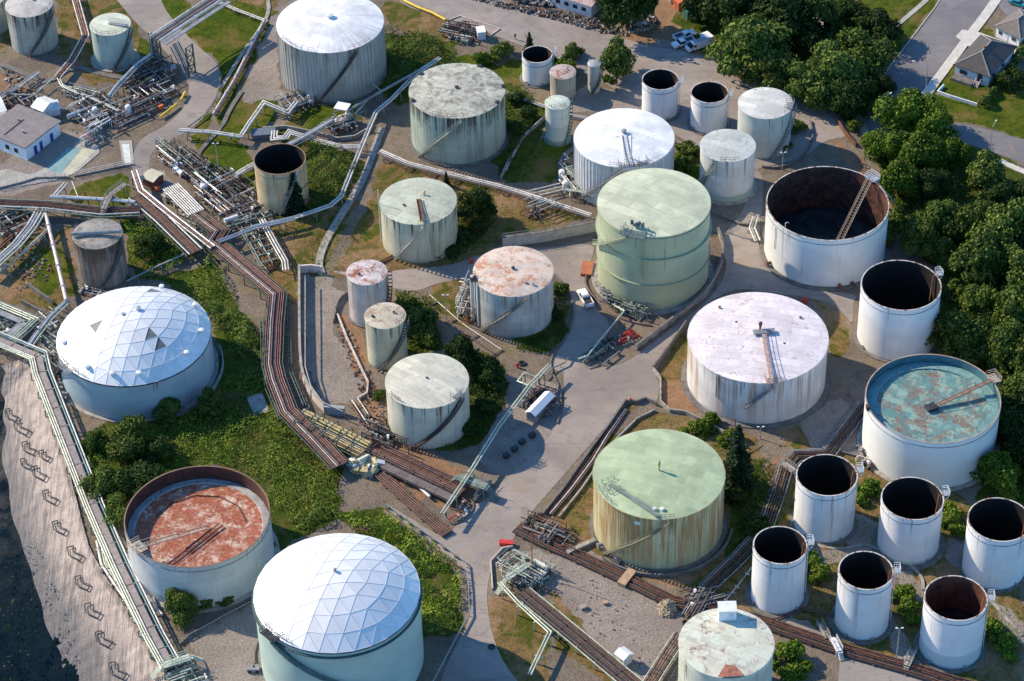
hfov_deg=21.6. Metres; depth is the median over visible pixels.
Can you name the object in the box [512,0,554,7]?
stored scrap
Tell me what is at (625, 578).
timber stack
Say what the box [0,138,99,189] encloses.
concrete pad
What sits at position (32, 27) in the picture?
storage tank
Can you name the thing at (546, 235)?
retaining wall
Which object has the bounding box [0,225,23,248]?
pipe rack
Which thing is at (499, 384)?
bush
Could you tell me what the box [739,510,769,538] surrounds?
bush
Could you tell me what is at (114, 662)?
sheeting anchor
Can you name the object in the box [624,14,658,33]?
scrap heap
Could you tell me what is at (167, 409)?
tree
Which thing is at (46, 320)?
pipe rack
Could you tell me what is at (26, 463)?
sheeting anchor
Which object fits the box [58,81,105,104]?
pipe manifold
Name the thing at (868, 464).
pipe manifold
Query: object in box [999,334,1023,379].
tree
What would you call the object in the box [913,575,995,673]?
storage tank
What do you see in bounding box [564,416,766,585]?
weeds
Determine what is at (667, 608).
rock heap
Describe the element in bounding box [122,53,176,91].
pipe manifold
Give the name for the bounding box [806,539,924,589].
retaining wall
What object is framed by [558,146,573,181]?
retaining wall
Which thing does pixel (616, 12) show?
tree
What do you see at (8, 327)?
pipe manifold
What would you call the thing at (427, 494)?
loose pipe
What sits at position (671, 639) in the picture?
pipe rack
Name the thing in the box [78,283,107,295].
pipe manifold
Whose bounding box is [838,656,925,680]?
paved yard
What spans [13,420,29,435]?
sheeting anchor
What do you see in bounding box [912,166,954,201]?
tree
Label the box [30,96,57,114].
shed
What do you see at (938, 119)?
tree
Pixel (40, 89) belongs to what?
pipe rack
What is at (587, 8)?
warehouse
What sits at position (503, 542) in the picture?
container
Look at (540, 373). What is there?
pipe rack
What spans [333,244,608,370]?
road
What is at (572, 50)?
tree
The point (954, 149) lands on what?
tree
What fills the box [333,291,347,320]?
retaining wall
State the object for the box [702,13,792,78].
tree
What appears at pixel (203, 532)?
storage tank
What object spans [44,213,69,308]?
pipe rack
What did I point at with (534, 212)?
pipe manifold
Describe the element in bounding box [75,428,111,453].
tree
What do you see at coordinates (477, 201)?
tree
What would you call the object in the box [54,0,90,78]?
pipe rack
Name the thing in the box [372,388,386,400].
bush
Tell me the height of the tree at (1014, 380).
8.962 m
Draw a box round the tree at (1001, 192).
[978,177,1016,208]
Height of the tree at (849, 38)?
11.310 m
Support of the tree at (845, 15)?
on the ground at (224, 648)
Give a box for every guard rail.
[188,63,220,127]
[386,503,464,561]
[433,562,469,680]
[474,480,492,501]
[545,355,569,376]
[601,351,619,365]
[635,314,681,349]
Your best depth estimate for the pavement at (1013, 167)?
597.16 m
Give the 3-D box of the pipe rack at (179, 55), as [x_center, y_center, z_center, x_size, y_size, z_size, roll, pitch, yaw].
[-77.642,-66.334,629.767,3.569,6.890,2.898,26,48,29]
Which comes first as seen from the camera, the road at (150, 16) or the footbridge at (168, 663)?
the footbridge at (168, 663)
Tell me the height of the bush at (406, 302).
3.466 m
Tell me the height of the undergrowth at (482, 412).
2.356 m
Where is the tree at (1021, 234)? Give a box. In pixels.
[1013,216,1023,247]
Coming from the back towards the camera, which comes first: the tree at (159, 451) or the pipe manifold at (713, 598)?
the tree at (159, 451)
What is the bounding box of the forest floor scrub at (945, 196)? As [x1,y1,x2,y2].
[888,158,1023,489]
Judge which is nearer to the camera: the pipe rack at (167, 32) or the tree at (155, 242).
the tree at (155, 242)
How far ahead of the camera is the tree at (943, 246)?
568.41 m
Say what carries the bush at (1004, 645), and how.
on the ground at (224, 648)
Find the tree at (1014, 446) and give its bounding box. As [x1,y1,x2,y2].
[1002,426,1023,472]
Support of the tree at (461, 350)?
on the ground at (224, 648)
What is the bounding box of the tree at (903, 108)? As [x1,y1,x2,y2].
[870,86,941,133]
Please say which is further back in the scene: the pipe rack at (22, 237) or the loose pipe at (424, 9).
the loose pipe at (424, 9)
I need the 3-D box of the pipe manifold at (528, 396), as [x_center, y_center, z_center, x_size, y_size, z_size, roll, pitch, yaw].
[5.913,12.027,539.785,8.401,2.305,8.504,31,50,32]
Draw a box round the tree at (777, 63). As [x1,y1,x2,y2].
[742,51,800,89]
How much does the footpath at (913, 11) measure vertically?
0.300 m
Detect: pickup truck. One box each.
[576,288,593,307]
[671,35,694,48]
[672,29,696,39]
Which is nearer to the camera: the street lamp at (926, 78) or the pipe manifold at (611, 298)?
the pipe manifold at (611, 298)
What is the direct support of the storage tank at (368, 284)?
on the ground at (224, 648)
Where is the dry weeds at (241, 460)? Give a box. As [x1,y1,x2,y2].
[101,273,336,527]
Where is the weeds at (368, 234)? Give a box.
[268,202,569,289]
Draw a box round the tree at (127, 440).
[103,413,150,461]
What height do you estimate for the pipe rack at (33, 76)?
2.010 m
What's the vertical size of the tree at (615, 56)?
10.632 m
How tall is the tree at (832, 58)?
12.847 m
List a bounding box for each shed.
[0,97,6,115]
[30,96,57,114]
[47,99,60,116]
[141,168,164,188]
[525,391,554,423]
[614,646,633,665]
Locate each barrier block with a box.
[502,451,509,458]
[511,445,518,452]
[518,437,525,445]
[528,431,536,438]
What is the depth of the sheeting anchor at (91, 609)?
500.83 m
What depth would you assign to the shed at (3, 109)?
618.37 m
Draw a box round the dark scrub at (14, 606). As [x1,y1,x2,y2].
[0,514,38,680]
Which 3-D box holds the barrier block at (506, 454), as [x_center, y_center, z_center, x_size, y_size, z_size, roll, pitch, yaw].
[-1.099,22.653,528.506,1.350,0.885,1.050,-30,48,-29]
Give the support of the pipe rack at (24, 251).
on the ground at (224, 648)
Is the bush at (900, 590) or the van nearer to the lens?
the bush at (900, 590)
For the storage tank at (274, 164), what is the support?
on the ground at (224, 648)
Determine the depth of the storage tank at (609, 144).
586.85 m
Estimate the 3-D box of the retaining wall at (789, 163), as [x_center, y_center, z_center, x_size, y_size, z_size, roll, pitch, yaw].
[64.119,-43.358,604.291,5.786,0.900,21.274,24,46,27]
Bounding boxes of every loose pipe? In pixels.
[151,597,163,615]
[402,0,445,20]
[419,488,430,497]
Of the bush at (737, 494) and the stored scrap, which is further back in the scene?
the stored scrap
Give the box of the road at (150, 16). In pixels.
[118,0,218,181]
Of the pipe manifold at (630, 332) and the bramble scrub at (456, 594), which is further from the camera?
the pipe manifold at (630, 332)
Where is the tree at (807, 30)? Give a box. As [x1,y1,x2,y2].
[746,0,843,51]
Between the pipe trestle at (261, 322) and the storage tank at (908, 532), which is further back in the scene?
the pipe trestle at (261, 322)
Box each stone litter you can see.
[0,66,77,132]
[0,217,51,290]
[333,321,389,430]
[549,561,661,665]
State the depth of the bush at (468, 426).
532.74 m
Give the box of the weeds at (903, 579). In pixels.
[774,468,1023,662]
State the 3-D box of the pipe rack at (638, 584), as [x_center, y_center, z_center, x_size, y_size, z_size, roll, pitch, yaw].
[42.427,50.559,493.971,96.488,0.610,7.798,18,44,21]
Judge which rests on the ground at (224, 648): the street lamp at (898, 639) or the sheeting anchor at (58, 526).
the street lamp at (898, 639)
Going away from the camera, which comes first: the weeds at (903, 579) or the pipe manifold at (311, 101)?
the weeds at (903, 579)
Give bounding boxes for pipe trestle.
[238,220,283,267]
[260,317,283,420]
[281,296,291,364]
[283,372,306,406]
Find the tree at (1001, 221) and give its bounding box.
[965,196,1023,249]
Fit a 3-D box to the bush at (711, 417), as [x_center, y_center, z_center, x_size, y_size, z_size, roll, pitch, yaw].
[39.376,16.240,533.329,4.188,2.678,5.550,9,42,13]
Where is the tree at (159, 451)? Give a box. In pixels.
[144,434,173,466]
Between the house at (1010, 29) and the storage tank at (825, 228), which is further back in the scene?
the house at (1010, 29)
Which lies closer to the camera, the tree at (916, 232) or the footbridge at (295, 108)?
the tree at (916, 232)
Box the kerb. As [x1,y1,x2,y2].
[883,0,939,74]
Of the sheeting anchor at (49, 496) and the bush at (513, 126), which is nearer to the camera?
the sheeting anchor at (49, 496)
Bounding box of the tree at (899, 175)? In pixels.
[877,157,920,202]
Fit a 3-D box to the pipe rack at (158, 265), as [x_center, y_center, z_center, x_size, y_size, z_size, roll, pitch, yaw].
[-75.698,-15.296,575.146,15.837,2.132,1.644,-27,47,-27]
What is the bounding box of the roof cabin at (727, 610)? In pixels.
[717,601,736,620]
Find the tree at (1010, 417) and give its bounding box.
[996,404,1023,444]
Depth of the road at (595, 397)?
530.74 m
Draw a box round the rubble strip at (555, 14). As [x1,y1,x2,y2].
[472,0,632,37]
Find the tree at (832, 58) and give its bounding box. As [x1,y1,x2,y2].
[806,38,879,112]
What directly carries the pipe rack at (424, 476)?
on the ground at (224, 648)
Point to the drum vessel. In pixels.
(341, 118)
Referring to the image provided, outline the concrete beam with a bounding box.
[566,537,595,553]
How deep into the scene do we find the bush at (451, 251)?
576.14 m
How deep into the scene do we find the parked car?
645.44 m
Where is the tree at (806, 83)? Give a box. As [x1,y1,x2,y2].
[780,58,837,110]
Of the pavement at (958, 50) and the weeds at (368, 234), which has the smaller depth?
the weeds at (368, 234)
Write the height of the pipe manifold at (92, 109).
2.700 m
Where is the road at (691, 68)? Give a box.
[400,0,847,169]
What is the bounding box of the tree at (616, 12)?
[594,0,658,30]
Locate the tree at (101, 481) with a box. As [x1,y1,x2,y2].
[78,464,121,501]
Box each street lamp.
[212,143,218,172]
[442,294,448,317]
[895,627,903,657]
[912,60,927,92]
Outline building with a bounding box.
[0,104,60,159]
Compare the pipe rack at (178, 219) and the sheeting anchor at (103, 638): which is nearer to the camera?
the sheeting anchor at (103, 638)
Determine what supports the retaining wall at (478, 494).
on the ground at (224, 648)
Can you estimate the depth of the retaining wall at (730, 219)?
584.29 m
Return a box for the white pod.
[700,31,713,43]
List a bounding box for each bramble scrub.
[88,261,336,530]
[332,506,462,635]
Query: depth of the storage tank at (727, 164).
586.57 m
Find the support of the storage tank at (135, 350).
on the ground at (224, 648)
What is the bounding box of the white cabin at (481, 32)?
[476,26,485,40]
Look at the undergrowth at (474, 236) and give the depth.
582.41 m
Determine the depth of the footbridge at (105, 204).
587.79 m
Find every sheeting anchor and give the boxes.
[4,408,18,421]
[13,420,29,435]
[20,458,32,469]
[21,441,36,455]
[31,465,46,480]
[38,449,50,460]
[42,489,57,504]
[51,520,66,534]
[67,545,83,560]
[74,575,90,590]
[84,602,101,618]
[94,630,112,647]
[108,661,126,679]
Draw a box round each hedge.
[978,41,1023,107]
[992,66,1023,94]
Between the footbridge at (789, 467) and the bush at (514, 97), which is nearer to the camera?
the footbridge at (789, 467)
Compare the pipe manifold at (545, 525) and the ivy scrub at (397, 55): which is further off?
the ivy scrub at (397, 55)
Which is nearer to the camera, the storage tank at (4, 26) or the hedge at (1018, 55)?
the hedge at (1018, 55)
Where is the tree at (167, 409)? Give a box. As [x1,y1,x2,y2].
[151,396,183,425]
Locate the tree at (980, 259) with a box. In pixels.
[946,226,1008,296]
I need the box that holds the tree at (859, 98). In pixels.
[823,74,888,118]
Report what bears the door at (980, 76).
in the house at (983, 60)
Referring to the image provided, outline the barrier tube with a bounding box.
[160,103,177,117]
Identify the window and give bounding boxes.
[959,68,967,75]
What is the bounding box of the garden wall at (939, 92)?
[937,84,976,105]
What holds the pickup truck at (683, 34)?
on the ground at (224, 648)
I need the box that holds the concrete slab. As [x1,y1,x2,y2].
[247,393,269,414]
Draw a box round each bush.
[199,599,213,608]
[215,596,234,606]
[337,444,348,456]
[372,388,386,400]
[395,294,421,309]
[404,305,438,329]
[411,323,441,347]
[445,244,460,258]
[455,229,470,245]
[462,417,478,436]
[468,218,487,236]
[472,50,497,63]
[474,395,500,414]
[482,375,509,394]
[489,41,514,59]
[506,91,524,105]
[506,120,522,135]
[519,105,538,122]
[551,303,562,318]
[553,282,569,294]
[554,57,577,71]
[674,155,694,171]
[675,139,699,158]
[678,417,709,438]
[704,411,721,433]
[715,427,734,446]
[724,485,749,504]
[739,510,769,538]
[772,638,805,669]
[776,659,813,680]
[782,140,793,151]
[791,119,808,133]
[806,549,821,567]
[807,557,829,583]
[845,117,863,131]
[855,477,881,507]
[860,131,869,148]
[872,155,889,167]
[886,225,899,244]
[887,206,911,231]
[890,583,916,602]
[897,594,921,624]
[941,501,963,526]
[947,523,965,538]
[983,616,1016,643]
[994,632,1017,660]
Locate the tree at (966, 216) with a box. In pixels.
[942,199,987,240]
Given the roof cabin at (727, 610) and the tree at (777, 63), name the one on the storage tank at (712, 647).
the roof cabin at (727, 610)
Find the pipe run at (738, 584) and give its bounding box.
[724,567,751,600]
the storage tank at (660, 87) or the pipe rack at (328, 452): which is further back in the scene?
the storage tank at (660, 87)
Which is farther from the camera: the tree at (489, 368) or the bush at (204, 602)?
the tree at (489, 368)
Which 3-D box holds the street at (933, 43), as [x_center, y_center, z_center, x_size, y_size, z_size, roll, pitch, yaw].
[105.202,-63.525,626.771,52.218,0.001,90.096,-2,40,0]
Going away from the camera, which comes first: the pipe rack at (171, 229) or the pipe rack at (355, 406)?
the pipe rack at (355, 406)
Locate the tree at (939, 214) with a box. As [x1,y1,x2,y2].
[908,197,961,238]
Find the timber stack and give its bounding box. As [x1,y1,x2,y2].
[617,567,635,587]
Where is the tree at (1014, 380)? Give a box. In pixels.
[995,367,1023,405]
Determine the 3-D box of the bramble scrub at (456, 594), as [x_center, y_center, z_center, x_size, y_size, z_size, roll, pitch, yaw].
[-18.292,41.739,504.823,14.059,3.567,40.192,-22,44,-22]
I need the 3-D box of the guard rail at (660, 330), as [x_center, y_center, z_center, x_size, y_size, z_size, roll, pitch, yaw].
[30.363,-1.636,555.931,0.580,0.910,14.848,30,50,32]
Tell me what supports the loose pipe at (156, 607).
on the ground at (224, 648)
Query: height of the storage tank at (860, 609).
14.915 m
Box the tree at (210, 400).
[195,385,226,423]
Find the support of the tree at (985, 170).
on the ground at (224, 648)
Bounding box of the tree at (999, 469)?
[969,449,1023,500]
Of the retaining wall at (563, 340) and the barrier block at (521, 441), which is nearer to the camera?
the barrier block at (521, 441)
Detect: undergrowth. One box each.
[123,218,189,277]
[396,288,440,349]
[425,212,493,265]
[443,361,505,448]
[500,85,537,165]
[514,278,569,350]
[730,456,774,547]
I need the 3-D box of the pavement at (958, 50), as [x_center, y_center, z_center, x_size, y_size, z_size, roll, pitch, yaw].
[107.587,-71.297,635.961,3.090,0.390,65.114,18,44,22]
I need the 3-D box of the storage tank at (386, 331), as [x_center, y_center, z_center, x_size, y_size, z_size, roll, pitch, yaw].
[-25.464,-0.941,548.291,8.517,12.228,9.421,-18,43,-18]
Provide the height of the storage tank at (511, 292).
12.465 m
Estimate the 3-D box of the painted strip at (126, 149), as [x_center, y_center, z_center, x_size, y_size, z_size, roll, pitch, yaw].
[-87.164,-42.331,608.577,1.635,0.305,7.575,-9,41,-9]
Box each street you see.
[862,0,1023,162]
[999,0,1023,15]
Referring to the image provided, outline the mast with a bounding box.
[529,532,532,567]
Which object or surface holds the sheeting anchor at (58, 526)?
attached to the erosion sheeting
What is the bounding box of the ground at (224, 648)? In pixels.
[0,0,1023,680]
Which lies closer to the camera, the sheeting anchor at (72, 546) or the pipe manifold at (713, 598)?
the pipe manifold at (713, 598)
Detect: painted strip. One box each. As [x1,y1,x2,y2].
[47,148,80,173]
[62,148,94,174]
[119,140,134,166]
[122,144,130,162]
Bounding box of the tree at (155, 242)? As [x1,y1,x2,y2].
[132,231,171,258]
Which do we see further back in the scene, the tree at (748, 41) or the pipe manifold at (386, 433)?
the tree at (748, 41)
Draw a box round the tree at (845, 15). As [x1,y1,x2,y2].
[833,0,870,26]
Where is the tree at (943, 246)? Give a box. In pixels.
[924,234,958,273]
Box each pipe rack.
[0,198,140,226]
[0,208,47,273]
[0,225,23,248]
[0,229,47,273]
[0,300,42,344]
[0,331,178,668]
[1,71,39,98]
[11,75,56,96]
[25,298,71,348]
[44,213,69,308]
[49,194,135,205]
[53,181,68,194]
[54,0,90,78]
[57,77,119,115]
[95,540,163,663]
[107,53,153,106]
[127,252,187,283]
[129,194,204,256]
[131,169,215,255]
[148,0,230,76]
[163,183,203,215]
[170,41,191,74]
[178,100,297,144]
[184,598,251,636]
[189,209,349,473]
[212,18,267,116]
[218,2,268,21]
[218,217,295,246]
[225,162,254,182]
[250,57,441,232]
[259,218,290,271]
[269,129,362,154]
[287,118,335,145]
[289,406,373,458]
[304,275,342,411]
[348,69,420,119]
[349,398,373,429]
[355,83,380,113]
[358,442,469,505]
[373,470,452,536]
[376,149,591,219]
[379,255,394,262]
[424,294,502,354]
[440,363,551,514]
[497,581,552,674]
[505,90,586,119]
[505,120,541,170]
[512,523,974,680]
[516,587,642,680]
[517,372,539,394]
[525,183,563,197]
[547,408,627,514]
[564,188,592,204]
[578,305,625,359]
[643,631,679,680]
[681,401,864,616]
[748,216,760,241]
[776,607,834,619]
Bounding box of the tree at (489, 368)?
[469,354,505,394]
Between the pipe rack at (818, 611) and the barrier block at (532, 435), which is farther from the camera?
the barrier block at (532, 435)
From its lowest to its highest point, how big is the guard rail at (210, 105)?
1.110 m
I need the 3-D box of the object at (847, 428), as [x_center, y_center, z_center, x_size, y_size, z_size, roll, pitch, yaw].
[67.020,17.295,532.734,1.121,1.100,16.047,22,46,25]
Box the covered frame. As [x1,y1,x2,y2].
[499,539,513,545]
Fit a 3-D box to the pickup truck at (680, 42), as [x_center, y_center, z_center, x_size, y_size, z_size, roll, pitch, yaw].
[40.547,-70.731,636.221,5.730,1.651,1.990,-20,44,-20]
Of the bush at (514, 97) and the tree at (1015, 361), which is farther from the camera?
the bush at (514, 97)
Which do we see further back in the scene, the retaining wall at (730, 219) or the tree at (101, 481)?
the retaining wall at (730, 219)
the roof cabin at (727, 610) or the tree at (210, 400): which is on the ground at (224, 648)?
the tree at (210, 400)
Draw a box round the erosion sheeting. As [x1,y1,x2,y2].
[0,358,171,680]
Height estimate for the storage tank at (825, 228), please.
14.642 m
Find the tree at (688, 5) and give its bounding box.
[681,0,724,24]
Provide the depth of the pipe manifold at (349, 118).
613.35 m
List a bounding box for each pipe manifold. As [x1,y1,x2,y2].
[0,82,38,108]
[0,207,35,242]
[0,310,44,336]
[36,306,62,369]
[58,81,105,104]
[62,86,128,129]
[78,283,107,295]
[79,117,111,145]
[107,73,180,134]
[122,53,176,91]
[155,136,216,189]
[161,654,207,680]
[163,187,212,233]
[190,164,256,219]
[223,196,275,236]
[250,228,281,272]
[273,89,318,113]
[321,110,365,134]
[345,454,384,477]
[358,413,408,454]
[439,19,486,45]
[448,495,471,521]
[455,269,472,323]
[496,547,556,591]
[519,386,560,418]
[520,195,555,219]
[520,510,584,555]
[559,153,578,196]
[579,336,615,363]
[599,283,655,321]
[618,324,641,345]
[679,585,734,605]
[855,445,873,469]
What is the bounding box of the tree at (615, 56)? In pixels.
[599,33,637,84]
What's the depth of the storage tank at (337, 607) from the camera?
472.83 m
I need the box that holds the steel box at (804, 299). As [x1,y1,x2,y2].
[802,297,807,302]
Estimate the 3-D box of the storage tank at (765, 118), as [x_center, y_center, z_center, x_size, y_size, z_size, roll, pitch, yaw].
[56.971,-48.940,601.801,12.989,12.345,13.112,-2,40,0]
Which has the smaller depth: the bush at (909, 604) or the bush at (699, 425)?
the bush at (909, 604)
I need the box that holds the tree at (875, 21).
[856,7,903,41]
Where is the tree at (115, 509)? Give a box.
[102,490,127,528]
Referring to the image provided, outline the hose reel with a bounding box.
[247,640,259,672]
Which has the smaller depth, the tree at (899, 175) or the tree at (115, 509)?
the tree at (115, 509)
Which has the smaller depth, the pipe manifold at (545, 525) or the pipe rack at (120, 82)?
the pipe manifold at (545, 525)
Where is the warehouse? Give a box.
[550,0,601,16]
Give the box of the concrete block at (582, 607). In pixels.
[579,603,586,610]
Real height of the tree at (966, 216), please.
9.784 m
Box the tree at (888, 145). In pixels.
[859,128,909,162]
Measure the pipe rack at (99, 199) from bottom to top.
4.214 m
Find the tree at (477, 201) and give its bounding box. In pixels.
[457,186,498,220]
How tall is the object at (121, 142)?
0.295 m
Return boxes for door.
[728,613,733,620]
[977,74,982,81]
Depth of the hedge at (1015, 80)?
618.29 m
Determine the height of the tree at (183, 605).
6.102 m
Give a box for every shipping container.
[673,0,682,11]
[682,9,698,20]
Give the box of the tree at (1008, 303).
[987,278,1023,333]
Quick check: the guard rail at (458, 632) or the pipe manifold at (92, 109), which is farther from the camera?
the pipe manifold at (92, 109)
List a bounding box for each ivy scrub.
[306,139,360,208]
[379,23,445,94]
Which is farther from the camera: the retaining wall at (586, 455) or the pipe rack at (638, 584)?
the retaining wall at (586, 455)
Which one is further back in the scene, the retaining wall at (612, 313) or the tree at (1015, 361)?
the retaining wall at (612, 313)
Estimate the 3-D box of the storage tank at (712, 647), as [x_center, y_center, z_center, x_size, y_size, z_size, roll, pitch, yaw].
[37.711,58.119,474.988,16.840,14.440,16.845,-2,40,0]
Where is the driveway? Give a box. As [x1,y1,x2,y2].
[956,30,1023,56]
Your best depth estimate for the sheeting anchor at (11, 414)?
544.77 m
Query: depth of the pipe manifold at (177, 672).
485.43 m
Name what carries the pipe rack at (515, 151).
on the ground at (224, 648)
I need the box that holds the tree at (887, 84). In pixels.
[863,72,898,94]
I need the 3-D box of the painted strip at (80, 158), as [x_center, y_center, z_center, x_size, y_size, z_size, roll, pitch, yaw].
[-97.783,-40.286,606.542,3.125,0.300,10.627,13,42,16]
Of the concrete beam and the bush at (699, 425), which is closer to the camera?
the concrete beam
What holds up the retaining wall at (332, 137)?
on the ground at (224, 648)
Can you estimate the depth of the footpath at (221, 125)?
616.38 m
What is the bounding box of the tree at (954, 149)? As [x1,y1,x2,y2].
[936,136,971,168]
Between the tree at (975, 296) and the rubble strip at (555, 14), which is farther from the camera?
the rubble strip at (555, 14)
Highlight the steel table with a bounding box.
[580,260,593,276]
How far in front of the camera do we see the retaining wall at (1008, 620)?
492.20 m
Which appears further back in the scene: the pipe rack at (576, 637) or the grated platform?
the grated platform
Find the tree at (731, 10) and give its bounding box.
[694,0,766,28]
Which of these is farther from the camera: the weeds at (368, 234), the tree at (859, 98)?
the tree at (859, 98)
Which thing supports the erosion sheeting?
on the ground at (224, 648)
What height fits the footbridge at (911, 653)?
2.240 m
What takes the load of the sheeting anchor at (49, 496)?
attached to the erosion sheeting
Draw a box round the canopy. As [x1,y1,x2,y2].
[333,101,350,117]
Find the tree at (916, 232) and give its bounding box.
[897,214,940,257]
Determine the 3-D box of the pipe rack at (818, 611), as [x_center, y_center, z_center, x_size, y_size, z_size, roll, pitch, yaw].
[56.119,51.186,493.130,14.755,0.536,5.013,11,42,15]
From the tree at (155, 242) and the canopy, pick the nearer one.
the tree at (155, 242)
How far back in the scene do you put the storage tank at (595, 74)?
619.47 m
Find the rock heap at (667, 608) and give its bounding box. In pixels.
[657,599,677,617]
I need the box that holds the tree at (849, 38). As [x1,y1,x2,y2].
[833,24,897,76]
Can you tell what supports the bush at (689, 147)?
on the ground at (224, 648)
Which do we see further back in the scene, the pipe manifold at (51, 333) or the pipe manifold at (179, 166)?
the pipe manifold at (179, 166)
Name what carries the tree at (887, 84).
on the ground at (224, 648)
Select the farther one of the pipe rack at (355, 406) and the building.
the building
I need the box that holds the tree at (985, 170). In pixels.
[966,147,1007,200]
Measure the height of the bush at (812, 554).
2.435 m
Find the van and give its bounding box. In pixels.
[685,36,708,52]
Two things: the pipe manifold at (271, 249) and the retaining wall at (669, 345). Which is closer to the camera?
the retaining wall at (669, 345)
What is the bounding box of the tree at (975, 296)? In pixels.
[956,282,997,324]
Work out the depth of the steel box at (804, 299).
562.42 m
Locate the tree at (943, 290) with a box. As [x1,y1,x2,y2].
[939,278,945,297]
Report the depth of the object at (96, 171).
603.37 m
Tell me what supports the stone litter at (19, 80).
on the ground at (224, 648)
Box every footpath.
[0,62,122,83]
[194,91,243,156]
[220,0,270,87]
[315,127,384,274]
[853,115,888,165]
[896,0,928,26]
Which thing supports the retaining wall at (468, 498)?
on the ground at (224, 648)
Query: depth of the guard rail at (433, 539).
512.11 m
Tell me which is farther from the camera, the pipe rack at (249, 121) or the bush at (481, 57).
the bush at (481, 57)
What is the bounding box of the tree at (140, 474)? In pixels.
[111,460,165,496]
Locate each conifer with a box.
[283,171,308,216]
[441,168,450,185]
[523,32,534,49]
[721,419,762,499]
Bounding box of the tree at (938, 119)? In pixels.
[904,93,962,140]
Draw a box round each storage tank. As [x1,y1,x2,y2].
[0,0,8,34]
[5,0,58,57]
[55,284,223,422]
[71,218,127,290]
[89,13,138,72]
[124,465,279,612]
[252,533,423,680]
[253,143,308,216]
[276,0,386,104]
[346,259,392,328]
[364,302,409,371]
[377,178,457,262]
[385,353,469,449]
[408,63,509,167]
[468,246,553,337]
[519,45,556,88]
[544,95,572,146]
[549,64,575,99]
[573,108,674,206]
[587,56,602,94]
[589,429,732,577]
[591,168,713,314]
[639,69,683,121]
[678,608,774,680]
[681,292,830,428]
[687,81,732,135]
[697,129,756,204]
[737,87,796,160]
[745,526,814,618]
[759,166,897,290]
[789,454,863,545]
[828,551,900,644]
[853,260,943,362]
[857,354,1001,490]
[870,477,950,570]
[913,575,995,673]
[958,497,1023,591]
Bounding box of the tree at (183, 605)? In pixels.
[162,588,200,628]
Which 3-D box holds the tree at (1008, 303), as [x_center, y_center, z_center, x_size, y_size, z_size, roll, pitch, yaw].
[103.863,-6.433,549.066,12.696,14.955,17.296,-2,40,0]
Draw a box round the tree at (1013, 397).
[1001,381,1023,430]
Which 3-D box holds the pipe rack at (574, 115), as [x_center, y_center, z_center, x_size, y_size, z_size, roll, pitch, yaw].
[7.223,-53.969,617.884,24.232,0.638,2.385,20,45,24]
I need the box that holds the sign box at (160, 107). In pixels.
[158,104,163,110]
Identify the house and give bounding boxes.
[951,34,1017,87]
[994,9,1023,45]
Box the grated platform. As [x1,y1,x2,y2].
[251,127,275,139]
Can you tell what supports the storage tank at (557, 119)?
on the ground at (224, 648)
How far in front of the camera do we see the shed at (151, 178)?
598.06 m
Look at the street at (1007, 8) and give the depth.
645.63 m
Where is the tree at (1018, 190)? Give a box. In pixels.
[1011,178,1023,197]
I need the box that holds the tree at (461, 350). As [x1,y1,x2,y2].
[444,334,484,373]
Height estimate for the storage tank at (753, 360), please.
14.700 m
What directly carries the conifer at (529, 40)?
on the ground at (224, 648)
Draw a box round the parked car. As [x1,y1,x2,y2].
[1008,0,1023,8]
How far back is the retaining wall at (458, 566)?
510.81 m
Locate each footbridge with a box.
[99,179,136,215]
[100,191,118,218]
[150,649,203,679]
[287,97,303,119]
[450,469,499,501]
[495,558,533,594]
[690,585,711,618]
[779,458,796,478]
[816,619,830,638]
[829,634,843,659]
[903,646,916,669]
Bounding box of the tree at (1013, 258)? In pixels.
[991,241,1023,291]
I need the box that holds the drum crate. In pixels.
[154,185,159,191]
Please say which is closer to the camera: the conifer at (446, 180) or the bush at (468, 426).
the bush at (468, 426)
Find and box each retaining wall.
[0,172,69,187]
[21,300,42,312]
[27,282,53,304]
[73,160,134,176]
[179,598,251,645]
[262,125,368,140]
[298,264,323,411]
[300,264,322,272]
[324,404,344,415]
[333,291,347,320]
[337,313,368,399]
[383,510,461,569]
[443,497,473,524]
[450,15,500,35]
[473,476,490,501]
[490,545,512,589]
[500,115,544,178]
[502,218,595,246]
[542,396,656,514]
[550,273,574,423]
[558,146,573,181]
[558,408,654,517]
[584,275,650,326]
[635,226,723,349]
[652,319,687,369]
[652,367,745,446]
[712,211,754,225]
[762,119,812,168]
[795,448,856,456]
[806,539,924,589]
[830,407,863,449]
[988,599,1023,635]
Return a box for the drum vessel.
[336,114,348,126]
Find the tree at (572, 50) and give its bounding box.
[561,42,585,60]
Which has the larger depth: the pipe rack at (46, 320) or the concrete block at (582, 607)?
the pipe rack at (46, 320)
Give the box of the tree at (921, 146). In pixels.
[897,127,947,170]
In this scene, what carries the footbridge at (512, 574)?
on the ground at (224, 648)
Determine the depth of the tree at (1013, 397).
527.24 m
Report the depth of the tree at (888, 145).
594.35 m
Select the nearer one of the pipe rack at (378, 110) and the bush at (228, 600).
the bush at (228, 600)
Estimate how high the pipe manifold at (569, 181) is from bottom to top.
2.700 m
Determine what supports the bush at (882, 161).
on the ground at (224, 648)
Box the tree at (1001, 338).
[967,318,1023,373]
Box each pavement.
[921,0,1000,94]
[1000,159,1023,173]
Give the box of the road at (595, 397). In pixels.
[389,170,855,680]
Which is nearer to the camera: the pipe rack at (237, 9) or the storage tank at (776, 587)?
the storage tank at (776, 587)
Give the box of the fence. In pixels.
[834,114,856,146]
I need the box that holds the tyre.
[518,360,525,365]
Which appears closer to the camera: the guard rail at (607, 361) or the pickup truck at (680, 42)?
the guard rail at (607, 361)
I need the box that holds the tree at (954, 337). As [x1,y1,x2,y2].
[924,307,994,364]

